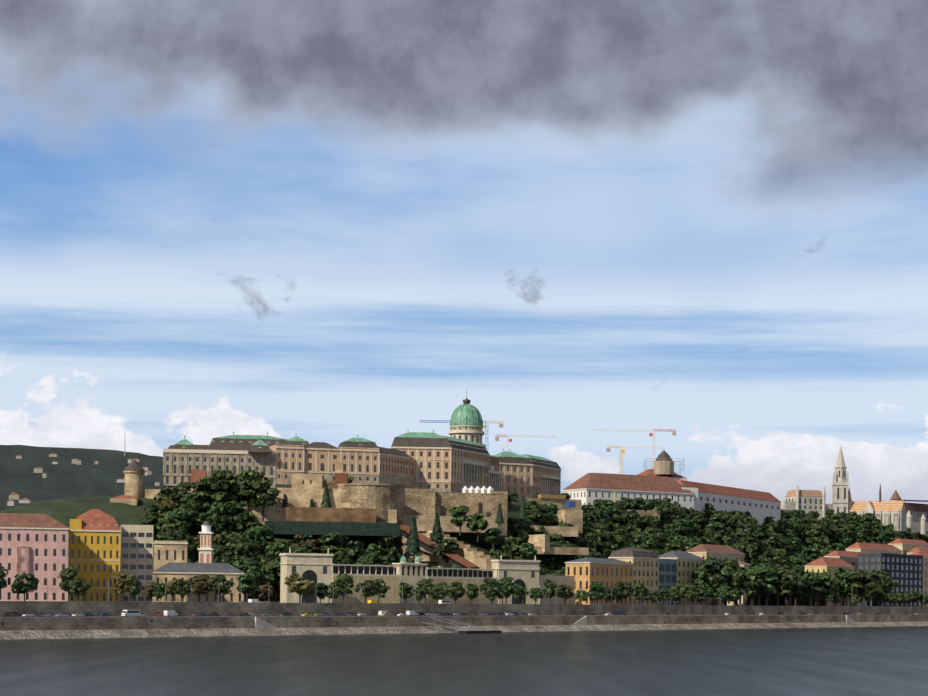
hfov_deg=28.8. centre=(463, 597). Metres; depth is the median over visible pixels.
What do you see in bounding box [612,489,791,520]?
hilltop walls
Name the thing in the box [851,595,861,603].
tree
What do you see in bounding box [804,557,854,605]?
building
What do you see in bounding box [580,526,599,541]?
tree
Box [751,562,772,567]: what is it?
tree
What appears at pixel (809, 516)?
tree
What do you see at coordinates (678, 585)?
tree
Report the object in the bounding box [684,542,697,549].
tree
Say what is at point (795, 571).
tree
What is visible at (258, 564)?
tree
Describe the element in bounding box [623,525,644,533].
tree
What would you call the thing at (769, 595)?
tree
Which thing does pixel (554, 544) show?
tree
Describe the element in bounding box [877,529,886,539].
tree
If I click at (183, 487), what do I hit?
tree
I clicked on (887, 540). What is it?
tree
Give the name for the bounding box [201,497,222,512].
tree
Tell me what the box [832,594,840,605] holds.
tree
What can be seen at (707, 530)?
tree
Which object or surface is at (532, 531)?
tree
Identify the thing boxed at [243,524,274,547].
tree
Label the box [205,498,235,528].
tree
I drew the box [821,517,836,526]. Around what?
tree
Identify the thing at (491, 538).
tree
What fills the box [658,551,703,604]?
cream house
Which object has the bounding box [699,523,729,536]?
tree
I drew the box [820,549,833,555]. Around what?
tree
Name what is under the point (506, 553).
tree
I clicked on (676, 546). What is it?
tree
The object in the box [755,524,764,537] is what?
tree
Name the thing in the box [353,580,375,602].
tree
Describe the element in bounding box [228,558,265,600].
tree
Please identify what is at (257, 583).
tree
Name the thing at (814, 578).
tree
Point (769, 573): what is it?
tree
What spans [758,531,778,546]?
tree
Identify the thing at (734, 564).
tree
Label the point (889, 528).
tree
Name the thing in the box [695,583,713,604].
tree
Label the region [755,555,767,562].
tree
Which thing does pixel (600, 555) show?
tree
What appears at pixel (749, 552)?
tree
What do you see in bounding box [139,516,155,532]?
tree
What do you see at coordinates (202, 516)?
tree
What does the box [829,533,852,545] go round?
tree
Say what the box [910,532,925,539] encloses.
tree
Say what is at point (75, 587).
tree
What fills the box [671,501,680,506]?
tree
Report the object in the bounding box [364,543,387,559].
tree
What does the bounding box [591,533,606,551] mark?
tree
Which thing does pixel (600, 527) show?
tree
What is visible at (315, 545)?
tree
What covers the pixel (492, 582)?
tree
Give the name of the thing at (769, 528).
tree
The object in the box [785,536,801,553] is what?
tree
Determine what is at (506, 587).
tree
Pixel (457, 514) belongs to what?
tree
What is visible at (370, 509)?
castle walls
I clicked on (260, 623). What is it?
quay stairs
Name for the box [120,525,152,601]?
cream modern building
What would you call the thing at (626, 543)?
tree
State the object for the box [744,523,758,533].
tree
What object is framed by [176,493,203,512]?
tree
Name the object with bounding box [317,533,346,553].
tree
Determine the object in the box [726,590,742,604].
tree
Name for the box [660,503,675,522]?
tree
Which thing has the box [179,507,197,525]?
tree
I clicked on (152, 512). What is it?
tree
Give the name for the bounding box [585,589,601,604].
tree
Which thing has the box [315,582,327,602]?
tree
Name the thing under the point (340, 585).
tree
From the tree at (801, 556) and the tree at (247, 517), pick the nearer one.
the tree at (247, 517)
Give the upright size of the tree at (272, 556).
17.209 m
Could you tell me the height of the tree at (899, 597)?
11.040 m
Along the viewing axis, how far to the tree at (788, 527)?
1475.75 m
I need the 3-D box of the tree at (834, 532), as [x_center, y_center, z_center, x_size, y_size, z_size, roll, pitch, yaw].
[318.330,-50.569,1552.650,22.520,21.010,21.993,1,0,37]
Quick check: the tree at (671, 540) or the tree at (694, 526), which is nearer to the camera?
the tree at (671, 540)
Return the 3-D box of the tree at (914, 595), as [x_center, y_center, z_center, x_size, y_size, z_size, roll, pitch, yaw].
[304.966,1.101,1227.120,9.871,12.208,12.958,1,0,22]
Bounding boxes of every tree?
[0,566,8,587]
[11,573,39,600]
[57,567,76,600]
[67,578,90,600]
[111,572,133,601]
[123,576,141,601]
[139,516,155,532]
[142,582,156,601]
[144,503,159,510]
[145,505,165,522]
[153,530,188,546]
[153,583,164,601]
[154,486,185,503]
[154,517,186,534]
[155,498,180,517]
[156,512,188,532]
[164,578,176,601]
[165,507,191,528]
[171,579,191,601]
[172,481,207,502]
[172,530,194,549]
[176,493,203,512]
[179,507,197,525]
[183,500,205,510]
[186,505,200,530]
[187,545,196,559]
[189,574,209,601]
[191,534,212,553]
[193,512,210,528]
[196,477,232,516]
[200,516,226,536]
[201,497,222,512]
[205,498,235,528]
[205,574,234,601]
[210,469,252,502]
[212,534,222,557]
[212,536,242,556]
[213,555,231,562]
[217,500,242,530]
[218,512,234,530]
[221,530,242,549]
[222,534,249,544]
[226,469,273,512]
[227,540,260,559]
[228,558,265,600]
[230,556,250,562]
[234,510,256,533]
[236,573,259,600]
[243,521,262,534]
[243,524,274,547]
[249,481,280,520]
[249,562,264,598]
[252,554,269,562]
[252,571,262,598]
[255,569,275,598]
[258,535,280,554]
[258,560,280,600]
[258,584,273,600]
[266,541,288,557]
[267,551,285,560]
[270,577,279,600]
[282,494,287,507]
[284,572,314,602]
[286,541,314,552]
[291,546,310,552]
[292,534,320,551]
[295,535,312,547]
[296,580,314,602]
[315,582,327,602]
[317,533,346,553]
[320,482,330,507]
[325,585,337,602]
[330,573,353,602]
[332,535,349,544]
[332,547,350,562]
[332,553,352,565]
[334,476,353,482]
[343,540,365,561]
[352,553,395,566]
[353,553,378,563]
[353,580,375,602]
[354,562,371,566]
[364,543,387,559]
[371,578,389,602]
[373,535,401,548]
[383,547,402,562]
[398,583,413,602]
[406,516,421,559]
[413,578,434,603]
[415,587,424,602]
[428,585,446,603]
[430,513,443,544]
[433,538,459,564]
[437,582,448,599]
[443,565,461,569]
[445,582,464,603]
[449,505,470,535]
[465,583,480,603]
[466,513,487,541]
[479,578,498,603]
[484,527,501,551]
[485,587,503,603]
[487,548,509,559]
[489,532,512,548]
[494,539,504,548]
[494,549,513,559]
[495,503,504,525]
[495,577,517,603]
[501,536,520,559]
[507,491,518,507]
[507,517,523,529]
[507,518,536,534]
[507,520,530,533]
[509,528,527,545]
[512,585,529,603]
[517,543,537,559]
[518,495,526,521]
[525,500,538,508]
[526,504,555,525]
[529,526,547,534]
[529,587,543,603]
[534,557,547,567]
[537,554,559,568]
[539,503,560,525]
[542,555,561,570]
[542,579,558,603]
[549,541,561,556]
[550,517,558,525]
[550,533,565,543]
[550,570,563,573]
[554,560,564,570]
[556,522,580,540]
[556,555,580,568]
[556,585,573,603]
[557,525,579,541]
[559,493,570,498]
[560,566,565,574]
[561,542,577,546]
[569,536,590,549]
[574,590,587,600]
[579,538,598,552]
[580,509,599,521]
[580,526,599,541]
[581,504,604,516]
[583,511,599,527]
[583,515,588,525]
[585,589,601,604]
[587,551,597,557]
[588,582,605,604]
[589,523,605,531]
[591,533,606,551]
[594,499,614,510]
[596,552,606,557]
[598,515,611,527]
[598,531,614,549]
[598,548,610,555]
[601,505,620,522]
[601,548,614,557]
[603,533,628,548]
[603,544,619,550]
[603,592,610,604]
[604,521,615,531]
[604,587,622,600]
[607,523,627,534]
[613,502,625,510]
[614,582,633,604]
[616,513,643,527]
[620,498,636,509]
[620,540,629,548]
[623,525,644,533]
[628,530,647,543]
[628,538,635,547]
[629,509,639,520]
[632,582,648,604]
[633,498,653,509]
[635,533,657,550]
[640,515,654,528]
[641,593,648,604]
[642,515,659,527]
[643,527,664,546]
[643,533,661,548]
[647,591,656,604]
[648,504,662,514]
[650,548,660,555]
[652,499,660,506]
[656,544,664,553]
[656,588,670,604]
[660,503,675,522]
[660,507,670,523]
[660,524,679,534]
[661,498,670,505]
[661,537,669,548]
[662,528,678,536]
[662,543,685,552]
[666,535,688,549]
[667,537,684,549]
[669,519,692,535]
[669,583,691,604]
[669,589,681,604]
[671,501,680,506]
[672,507,695,520]
[673,535,697,545]
[678,519,700,534]
[680,583,698,604]
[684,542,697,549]
[691,557,736,604]
[693,512,706,525]
[693,536,715,544]
[694,526,712,536]
[694,589,705,604]
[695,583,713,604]
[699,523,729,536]
[700,520,715,529]
[704,503,715,515]
[704,510,722,521]
[707,514,722,530]
[707,532,733,545]
[712,558,745,604]
[713,586,733,604]
[721,515,733,527]
[722,527,735,539]
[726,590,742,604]
[728,538,744,544]
[729,510,747,516]
[729,515,743,529]
[730,570,763,605]
[733,514,746,527]
[733,528,758,542]
[733,543,755,562]
[734,530,754,541]
[736,536,757,551]
[740,564,779,605]
[743,518,754,529]
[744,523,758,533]
[745,554,757,563]
[751,517,757,523]
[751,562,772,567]
[754,545,766,554]
[754,592,766,605]
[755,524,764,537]
[755,527,763,538]
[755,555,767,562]
[757,593,773,605]
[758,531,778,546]
[760,539,775,551]
[760,551,784,563]
[760,568,797,605]
[763,523,775,532]
[764,516,777,527]
[771,562,782,569]
[774,525,785,533]
[774,539,792,552]
[775,549,789,562]
[778,562,794,568]
[781,528,795,536]
[782,520,801,529]
[782,566,804,605]
[783,511,797,518]
[783,524,794,532]
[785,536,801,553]
[786,557,804,570]
[789,517,800,524]
[790,509,804,516]
[793,580,811,605]
[794,529,803,538]
[795,547,825,559]
[796,516,808,526]
[797,553,807,561]
[797,571,823,605]
[799,594,816,604]
[801,523,826,536]
[801,525,817,537]
[803,537,826,548]
[805,511,816,517]
[805,514,816,523]
[807,518,829,527]
[812,540,832,554]
[814,535,831,546]
[814,573,835,605]
[818,577,840,605]
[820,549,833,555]
[820,596,832,601]
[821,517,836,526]
[825,509,834,523]
[827,527,846,542]
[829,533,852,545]
[829,542,845,550]
[830,513,843,526]
[830,577,850,605]
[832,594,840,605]
[834,568,854,605]
[837,525,853,536]
[841,517,850,524]
[845,515,865,525]
[847,511,856,520]
[847,523,858,532]
[849,532,871,544]
[850,570,881,605]
[851,590,862,605]
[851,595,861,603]
[855,523,871,535]
[859,581,877,605]
[862,513,873,519]
[862,516,870,523]
[864,569,892,605]
[867,529,886,543]
[869,520,878,529]
[869,530,885,541]
[873,571,898,605]
[873,589,886,605]
[874,524,885,531]
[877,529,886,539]
[882,537,900,543]
[884,593,897,605]
[885,525,892,535]
[891,592,903,603]
[893,531,907,538]
[902,595,910,605]
[903,527,911,536]
[906,590,919,606]
[907,536,920,539]
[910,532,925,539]
[916,592,927,603]
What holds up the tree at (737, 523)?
on the ground
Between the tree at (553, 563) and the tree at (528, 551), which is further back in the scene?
the tree at (553, 563)
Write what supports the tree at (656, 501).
on the ground
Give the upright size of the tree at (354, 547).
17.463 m
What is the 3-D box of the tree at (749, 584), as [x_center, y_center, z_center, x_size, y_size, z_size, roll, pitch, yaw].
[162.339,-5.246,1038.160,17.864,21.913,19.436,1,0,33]
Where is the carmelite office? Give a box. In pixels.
[676,480,780,524]
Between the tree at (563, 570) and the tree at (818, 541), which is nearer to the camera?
the tree at (563, 570)
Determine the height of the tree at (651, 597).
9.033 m
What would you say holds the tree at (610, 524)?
on the ground
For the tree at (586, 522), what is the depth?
1139.37 m
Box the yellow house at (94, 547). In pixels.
[69,509,121,601]
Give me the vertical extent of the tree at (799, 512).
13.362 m
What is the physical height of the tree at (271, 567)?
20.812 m
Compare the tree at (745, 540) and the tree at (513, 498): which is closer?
the tree at (513, 498)
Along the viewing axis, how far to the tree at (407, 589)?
822.82 m
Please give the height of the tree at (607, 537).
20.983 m
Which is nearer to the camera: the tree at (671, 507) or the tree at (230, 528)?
the tree at (230, 528)
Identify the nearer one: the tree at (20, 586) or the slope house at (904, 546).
the tree at (20, 586)
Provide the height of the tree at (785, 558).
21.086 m
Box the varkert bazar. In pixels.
[279,548,574,603]
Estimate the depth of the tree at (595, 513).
1160.66 m
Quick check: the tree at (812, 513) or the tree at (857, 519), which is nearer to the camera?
the tree at (812, 513)
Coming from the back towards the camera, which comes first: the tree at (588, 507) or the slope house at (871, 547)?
the slope house at (871, 547)
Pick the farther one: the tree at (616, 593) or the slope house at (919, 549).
the slope house at (919, 549)
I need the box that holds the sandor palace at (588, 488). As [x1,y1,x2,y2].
[561,470,694,516]
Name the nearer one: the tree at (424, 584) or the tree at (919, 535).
the tree at (424, 584)
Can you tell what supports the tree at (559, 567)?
on the ground
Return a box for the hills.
[0,445,291,510]
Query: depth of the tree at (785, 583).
1068.15 m
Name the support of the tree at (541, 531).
on the ground
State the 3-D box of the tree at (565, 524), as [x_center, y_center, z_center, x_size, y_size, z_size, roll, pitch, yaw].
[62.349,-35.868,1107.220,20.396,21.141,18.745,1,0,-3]
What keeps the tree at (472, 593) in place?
on the ground
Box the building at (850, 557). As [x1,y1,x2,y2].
[823,550,869,605]
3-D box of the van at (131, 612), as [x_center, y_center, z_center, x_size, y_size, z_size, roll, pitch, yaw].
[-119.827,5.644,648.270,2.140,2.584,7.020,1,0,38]
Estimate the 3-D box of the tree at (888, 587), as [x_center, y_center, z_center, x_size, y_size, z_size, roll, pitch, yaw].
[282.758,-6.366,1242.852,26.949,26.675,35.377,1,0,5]
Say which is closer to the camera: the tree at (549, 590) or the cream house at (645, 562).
the tree at (549, 590)
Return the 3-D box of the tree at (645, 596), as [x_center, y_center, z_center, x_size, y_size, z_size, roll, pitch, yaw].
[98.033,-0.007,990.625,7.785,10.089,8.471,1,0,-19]
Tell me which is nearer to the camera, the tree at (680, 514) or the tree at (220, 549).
the tree at (220, 549)
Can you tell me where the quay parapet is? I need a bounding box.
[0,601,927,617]
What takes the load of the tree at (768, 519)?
on the ground
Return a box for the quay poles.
[43,578,923,606]
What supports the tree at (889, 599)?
on the ground
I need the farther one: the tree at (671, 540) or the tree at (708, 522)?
the tree at (708, 522)
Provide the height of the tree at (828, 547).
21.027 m
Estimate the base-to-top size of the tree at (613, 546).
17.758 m
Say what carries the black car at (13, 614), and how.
on the ground
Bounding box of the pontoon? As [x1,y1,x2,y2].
[421,613,501,632]
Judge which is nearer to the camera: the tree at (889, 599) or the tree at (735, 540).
the tree at (889, 599)
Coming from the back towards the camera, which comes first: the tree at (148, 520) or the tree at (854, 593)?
the tree at (854, 593)
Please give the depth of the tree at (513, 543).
947.81 m
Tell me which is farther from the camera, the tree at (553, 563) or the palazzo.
the tree at (553, 563)
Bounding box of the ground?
[0,496,927,639]
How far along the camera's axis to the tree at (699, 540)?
1238.37 m
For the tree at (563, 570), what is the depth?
1032.03 m
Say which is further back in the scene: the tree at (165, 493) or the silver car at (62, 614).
the tree at (165, 493)
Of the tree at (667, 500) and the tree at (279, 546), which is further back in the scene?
the tree at (667, 500)
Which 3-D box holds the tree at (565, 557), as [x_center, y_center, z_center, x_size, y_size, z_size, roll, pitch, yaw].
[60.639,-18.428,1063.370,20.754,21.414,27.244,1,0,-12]
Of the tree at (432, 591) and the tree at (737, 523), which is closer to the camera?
the tree at (432, 591)
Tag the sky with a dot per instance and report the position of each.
(333, 222)
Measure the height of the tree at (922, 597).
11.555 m
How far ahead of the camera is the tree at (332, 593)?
783.47 m
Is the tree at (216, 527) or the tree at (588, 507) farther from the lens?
the tree at (588, 507)
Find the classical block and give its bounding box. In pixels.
[153,540,187,569]
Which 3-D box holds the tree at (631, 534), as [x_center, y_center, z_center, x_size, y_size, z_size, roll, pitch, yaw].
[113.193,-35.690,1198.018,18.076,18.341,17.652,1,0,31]
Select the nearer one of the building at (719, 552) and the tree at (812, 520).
the building at (719, 552)
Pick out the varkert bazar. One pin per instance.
(318, 568)
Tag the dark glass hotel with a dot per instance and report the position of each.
(905, 571)
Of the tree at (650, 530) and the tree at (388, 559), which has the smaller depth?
the tree at (388, 559)
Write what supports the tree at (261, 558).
on the ground
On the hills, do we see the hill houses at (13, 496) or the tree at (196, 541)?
the hill houses at (13, 496)
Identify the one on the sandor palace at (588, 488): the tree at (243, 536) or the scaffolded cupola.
the scaffolded cupola
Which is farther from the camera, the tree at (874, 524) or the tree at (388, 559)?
the tree at (874, 524)
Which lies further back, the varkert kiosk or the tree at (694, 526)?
the tree at (694, 526)
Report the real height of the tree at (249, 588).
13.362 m
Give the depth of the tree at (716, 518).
1317.77 m
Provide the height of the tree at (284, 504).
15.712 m
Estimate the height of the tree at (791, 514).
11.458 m
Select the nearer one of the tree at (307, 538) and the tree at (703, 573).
the tree at (307, 538)
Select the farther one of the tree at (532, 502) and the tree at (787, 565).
the tree at (787, 565)
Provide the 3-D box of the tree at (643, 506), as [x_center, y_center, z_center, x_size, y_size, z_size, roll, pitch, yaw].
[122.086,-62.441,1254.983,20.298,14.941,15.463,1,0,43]
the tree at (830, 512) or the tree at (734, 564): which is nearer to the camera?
the tree at (734, 564)
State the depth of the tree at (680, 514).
1267.58 m
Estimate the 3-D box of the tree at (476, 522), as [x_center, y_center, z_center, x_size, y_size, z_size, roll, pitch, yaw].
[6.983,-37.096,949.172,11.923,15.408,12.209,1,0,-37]
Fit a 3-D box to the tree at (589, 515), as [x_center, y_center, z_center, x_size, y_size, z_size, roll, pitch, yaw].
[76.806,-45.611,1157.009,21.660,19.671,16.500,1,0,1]
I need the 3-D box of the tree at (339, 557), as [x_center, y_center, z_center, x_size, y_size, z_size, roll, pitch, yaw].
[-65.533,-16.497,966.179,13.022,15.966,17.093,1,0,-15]
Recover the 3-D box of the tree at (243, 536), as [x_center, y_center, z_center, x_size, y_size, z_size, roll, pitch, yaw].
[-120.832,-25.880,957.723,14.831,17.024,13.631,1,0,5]
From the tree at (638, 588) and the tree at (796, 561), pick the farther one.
the tree at (796, 561)
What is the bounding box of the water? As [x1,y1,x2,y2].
[0,626,927,695]
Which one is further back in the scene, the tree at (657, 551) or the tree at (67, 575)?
the tree at (657, 551)
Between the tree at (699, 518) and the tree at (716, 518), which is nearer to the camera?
the tree at (699, 518)
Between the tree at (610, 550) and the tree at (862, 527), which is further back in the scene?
the tree at (862, 527)
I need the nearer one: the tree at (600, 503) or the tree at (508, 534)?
the tree at (508, 534)
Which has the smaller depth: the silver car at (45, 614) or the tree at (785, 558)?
the silver car at (45, 614)
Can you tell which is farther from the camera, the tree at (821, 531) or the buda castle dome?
the tree at (821, 531)
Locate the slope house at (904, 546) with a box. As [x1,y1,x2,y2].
[888,538,927,554]
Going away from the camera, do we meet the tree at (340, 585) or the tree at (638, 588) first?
the tree at (340, 585)
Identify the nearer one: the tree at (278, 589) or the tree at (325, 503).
the tree at (278, 589)
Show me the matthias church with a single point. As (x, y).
(899, 513)
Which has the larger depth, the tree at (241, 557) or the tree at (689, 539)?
the tree at (689, 539)
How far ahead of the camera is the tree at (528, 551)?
946.20 m
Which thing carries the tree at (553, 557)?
on the ground
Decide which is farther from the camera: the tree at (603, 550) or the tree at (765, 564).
the tree at (765, 564)
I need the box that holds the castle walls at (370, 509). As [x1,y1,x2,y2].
[110,459,588,570]
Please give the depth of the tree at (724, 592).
1016.82 m
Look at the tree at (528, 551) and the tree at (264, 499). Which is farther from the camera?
the tree at (264, 499)
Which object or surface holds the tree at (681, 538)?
on the ground
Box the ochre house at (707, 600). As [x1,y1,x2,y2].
[704,591,722,604]
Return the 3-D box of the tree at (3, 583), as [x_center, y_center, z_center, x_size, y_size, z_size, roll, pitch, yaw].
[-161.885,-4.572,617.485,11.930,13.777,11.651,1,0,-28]
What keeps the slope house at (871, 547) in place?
on the ground
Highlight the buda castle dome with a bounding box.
[448,398,485,447]
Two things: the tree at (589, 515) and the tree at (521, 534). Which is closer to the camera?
the tree at (521, 534)
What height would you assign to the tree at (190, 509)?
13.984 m
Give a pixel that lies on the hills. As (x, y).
(67, 478)
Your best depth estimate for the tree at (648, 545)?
1190.66 m
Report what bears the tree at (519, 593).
on the ground
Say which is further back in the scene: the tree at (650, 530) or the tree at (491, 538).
the tree at (650, 530)
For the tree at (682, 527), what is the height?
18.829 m
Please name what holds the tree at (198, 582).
on the ground
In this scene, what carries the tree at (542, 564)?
on the ground
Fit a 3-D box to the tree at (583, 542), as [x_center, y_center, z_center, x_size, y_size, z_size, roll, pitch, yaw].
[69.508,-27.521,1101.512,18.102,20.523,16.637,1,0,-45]
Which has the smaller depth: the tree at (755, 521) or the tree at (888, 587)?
the tree at (888, 587)
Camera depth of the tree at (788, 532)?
1450.35 m
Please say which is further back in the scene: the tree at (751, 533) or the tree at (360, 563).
the tree at (751, 533)
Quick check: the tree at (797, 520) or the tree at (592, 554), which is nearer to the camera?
the tree at (592, 554)
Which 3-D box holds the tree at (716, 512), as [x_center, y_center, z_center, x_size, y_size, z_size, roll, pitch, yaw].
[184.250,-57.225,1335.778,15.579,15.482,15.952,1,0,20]
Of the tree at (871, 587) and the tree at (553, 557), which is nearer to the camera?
the tree at (553, 557)
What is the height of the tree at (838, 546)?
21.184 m
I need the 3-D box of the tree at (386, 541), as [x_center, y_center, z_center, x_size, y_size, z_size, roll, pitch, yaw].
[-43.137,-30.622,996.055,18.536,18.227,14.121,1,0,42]
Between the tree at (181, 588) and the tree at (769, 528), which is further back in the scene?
the tree at (769, 528)
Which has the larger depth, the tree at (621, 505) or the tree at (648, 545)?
the tree at (621, 505)
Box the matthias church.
[781,447,927,535]
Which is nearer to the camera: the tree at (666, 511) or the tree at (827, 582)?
the tree at (827, 582)
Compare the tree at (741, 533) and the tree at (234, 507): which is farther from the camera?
the tree at (741, 533)
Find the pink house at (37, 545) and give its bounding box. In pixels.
[0,513,69,600]
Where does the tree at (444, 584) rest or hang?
on the ground
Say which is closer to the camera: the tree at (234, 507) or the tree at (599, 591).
the tree at (599, 591)
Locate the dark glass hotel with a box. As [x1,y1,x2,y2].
[858,553,922,606]
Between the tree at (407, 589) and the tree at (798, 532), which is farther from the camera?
the tree at (798, 532)
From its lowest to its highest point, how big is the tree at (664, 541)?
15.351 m
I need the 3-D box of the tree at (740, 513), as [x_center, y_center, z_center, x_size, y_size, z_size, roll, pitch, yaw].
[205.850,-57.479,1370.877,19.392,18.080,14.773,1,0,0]
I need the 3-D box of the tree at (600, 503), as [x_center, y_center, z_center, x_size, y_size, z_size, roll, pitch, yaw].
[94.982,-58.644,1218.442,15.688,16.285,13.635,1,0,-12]
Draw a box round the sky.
[0,0,927,503]
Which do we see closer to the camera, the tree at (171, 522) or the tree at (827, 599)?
the tree at (171, 522)
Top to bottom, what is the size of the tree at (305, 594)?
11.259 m
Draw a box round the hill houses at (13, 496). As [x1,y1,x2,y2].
[7,445,160,506]
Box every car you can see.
[8,612,21,616]
[22,613,35,616]
[39,613,51,616]
[55,613,67,616]
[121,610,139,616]
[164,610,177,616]
[248,599,260,602]
[347,612,356,615]
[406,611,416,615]
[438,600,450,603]
[616,611,624,614]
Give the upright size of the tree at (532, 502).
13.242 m
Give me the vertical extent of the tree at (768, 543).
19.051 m
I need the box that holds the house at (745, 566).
[727,561,753,605]
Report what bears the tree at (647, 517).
on the ground
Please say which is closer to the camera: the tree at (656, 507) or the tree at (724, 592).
the tree at (724, 592)
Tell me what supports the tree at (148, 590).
on the ground
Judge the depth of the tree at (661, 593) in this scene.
964.11 m
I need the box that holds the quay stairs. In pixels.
[2,615,913,630]
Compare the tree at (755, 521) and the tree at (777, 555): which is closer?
the tree at (777, 555)
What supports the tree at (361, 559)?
on the ground
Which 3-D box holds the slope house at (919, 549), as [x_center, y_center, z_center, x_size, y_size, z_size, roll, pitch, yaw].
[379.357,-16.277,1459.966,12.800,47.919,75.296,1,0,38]
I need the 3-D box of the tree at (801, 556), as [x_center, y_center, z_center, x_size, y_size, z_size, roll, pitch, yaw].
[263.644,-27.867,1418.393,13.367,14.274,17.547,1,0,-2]
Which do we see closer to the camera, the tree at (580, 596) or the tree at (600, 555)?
the tree at (580, 596)
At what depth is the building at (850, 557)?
1314.49 m
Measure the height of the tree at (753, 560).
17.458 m
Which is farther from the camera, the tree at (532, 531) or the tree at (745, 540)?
the tree at (745, 540)
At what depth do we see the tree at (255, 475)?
972.81 m
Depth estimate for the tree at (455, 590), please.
822.85 m
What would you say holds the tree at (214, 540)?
on the ground
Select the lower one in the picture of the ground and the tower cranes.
the ground
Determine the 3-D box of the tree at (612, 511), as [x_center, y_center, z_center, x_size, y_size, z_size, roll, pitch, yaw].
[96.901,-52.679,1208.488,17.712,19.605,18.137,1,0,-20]
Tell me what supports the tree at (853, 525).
on the ground
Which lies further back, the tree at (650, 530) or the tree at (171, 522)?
the tree at (650, 530)
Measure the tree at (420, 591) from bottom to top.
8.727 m
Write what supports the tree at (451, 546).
on the ground
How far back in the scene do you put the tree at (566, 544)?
1075.95 m
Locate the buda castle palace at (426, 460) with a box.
[163,429,560,497]
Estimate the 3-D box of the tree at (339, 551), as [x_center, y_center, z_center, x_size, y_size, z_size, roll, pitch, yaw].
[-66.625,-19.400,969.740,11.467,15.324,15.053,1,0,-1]
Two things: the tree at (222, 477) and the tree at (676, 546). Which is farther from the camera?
the tree at (676, 546)
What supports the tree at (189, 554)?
on the ground
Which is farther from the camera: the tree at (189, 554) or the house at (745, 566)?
the house at (745, 566)
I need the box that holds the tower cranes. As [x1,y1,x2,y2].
[419,420,675,473]
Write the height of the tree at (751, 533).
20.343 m
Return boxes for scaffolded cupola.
[644,450,683,474]
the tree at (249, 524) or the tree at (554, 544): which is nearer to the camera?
the tree at (249, 524)
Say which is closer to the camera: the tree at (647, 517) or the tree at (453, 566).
the tree at (453, 566)
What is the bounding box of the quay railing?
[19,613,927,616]
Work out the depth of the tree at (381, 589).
781.29 m
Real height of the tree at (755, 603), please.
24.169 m
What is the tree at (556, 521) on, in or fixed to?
on the ground
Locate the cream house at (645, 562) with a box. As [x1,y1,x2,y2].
[608,547,659,604]
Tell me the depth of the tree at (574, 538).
1093.59 m
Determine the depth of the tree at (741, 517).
1355.52 m
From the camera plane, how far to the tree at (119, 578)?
688.11 m
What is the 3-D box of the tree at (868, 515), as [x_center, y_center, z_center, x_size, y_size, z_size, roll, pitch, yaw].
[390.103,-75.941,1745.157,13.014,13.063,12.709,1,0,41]
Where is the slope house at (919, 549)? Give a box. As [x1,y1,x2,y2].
[906,547,927,554]
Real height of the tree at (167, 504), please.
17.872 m
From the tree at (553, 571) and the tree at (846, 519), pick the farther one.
the tree at (846, 519)
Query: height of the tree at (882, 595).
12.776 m
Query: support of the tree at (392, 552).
on the ground
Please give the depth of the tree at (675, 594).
974.45 m
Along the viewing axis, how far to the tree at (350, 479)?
1011.59 m
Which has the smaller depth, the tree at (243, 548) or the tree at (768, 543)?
the tree at (243, 548)
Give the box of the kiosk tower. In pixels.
[198,520,214,562]
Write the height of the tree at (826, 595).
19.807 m
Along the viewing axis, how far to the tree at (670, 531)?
1233.60 m
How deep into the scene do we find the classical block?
756.23 m
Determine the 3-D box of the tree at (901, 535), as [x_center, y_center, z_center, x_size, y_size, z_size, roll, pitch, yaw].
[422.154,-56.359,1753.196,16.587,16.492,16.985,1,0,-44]
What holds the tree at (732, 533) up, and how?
on the ground
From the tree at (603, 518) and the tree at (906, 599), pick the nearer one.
the tree at (603, 518)
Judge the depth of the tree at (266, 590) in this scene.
754.39 m
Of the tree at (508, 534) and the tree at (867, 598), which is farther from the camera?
the tree at (867, 598)
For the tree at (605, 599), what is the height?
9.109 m
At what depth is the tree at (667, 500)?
1284.54 m
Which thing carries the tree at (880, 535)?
on the ground
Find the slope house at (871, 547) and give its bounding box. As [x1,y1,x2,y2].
[846,542,901,553]
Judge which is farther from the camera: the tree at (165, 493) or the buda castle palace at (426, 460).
the buda castle palace at (426, 460)
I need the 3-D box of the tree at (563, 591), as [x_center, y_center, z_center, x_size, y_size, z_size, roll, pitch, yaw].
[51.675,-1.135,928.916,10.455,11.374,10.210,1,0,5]
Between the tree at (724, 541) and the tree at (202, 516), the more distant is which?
the tree at (724, 541)
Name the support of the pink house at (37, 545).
on the ground
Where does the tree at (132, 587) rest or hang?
on the ground
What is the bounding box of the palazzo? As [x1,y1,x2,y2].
[565,558,633,604]
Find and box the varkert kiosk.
[153,563,243,601]
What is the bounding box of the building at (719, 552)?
[686,544,744,561]
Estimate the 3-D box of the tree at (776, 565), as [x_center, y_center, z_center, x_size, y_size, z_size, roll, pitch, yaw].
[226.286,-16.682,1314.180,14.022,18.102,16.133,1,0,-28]

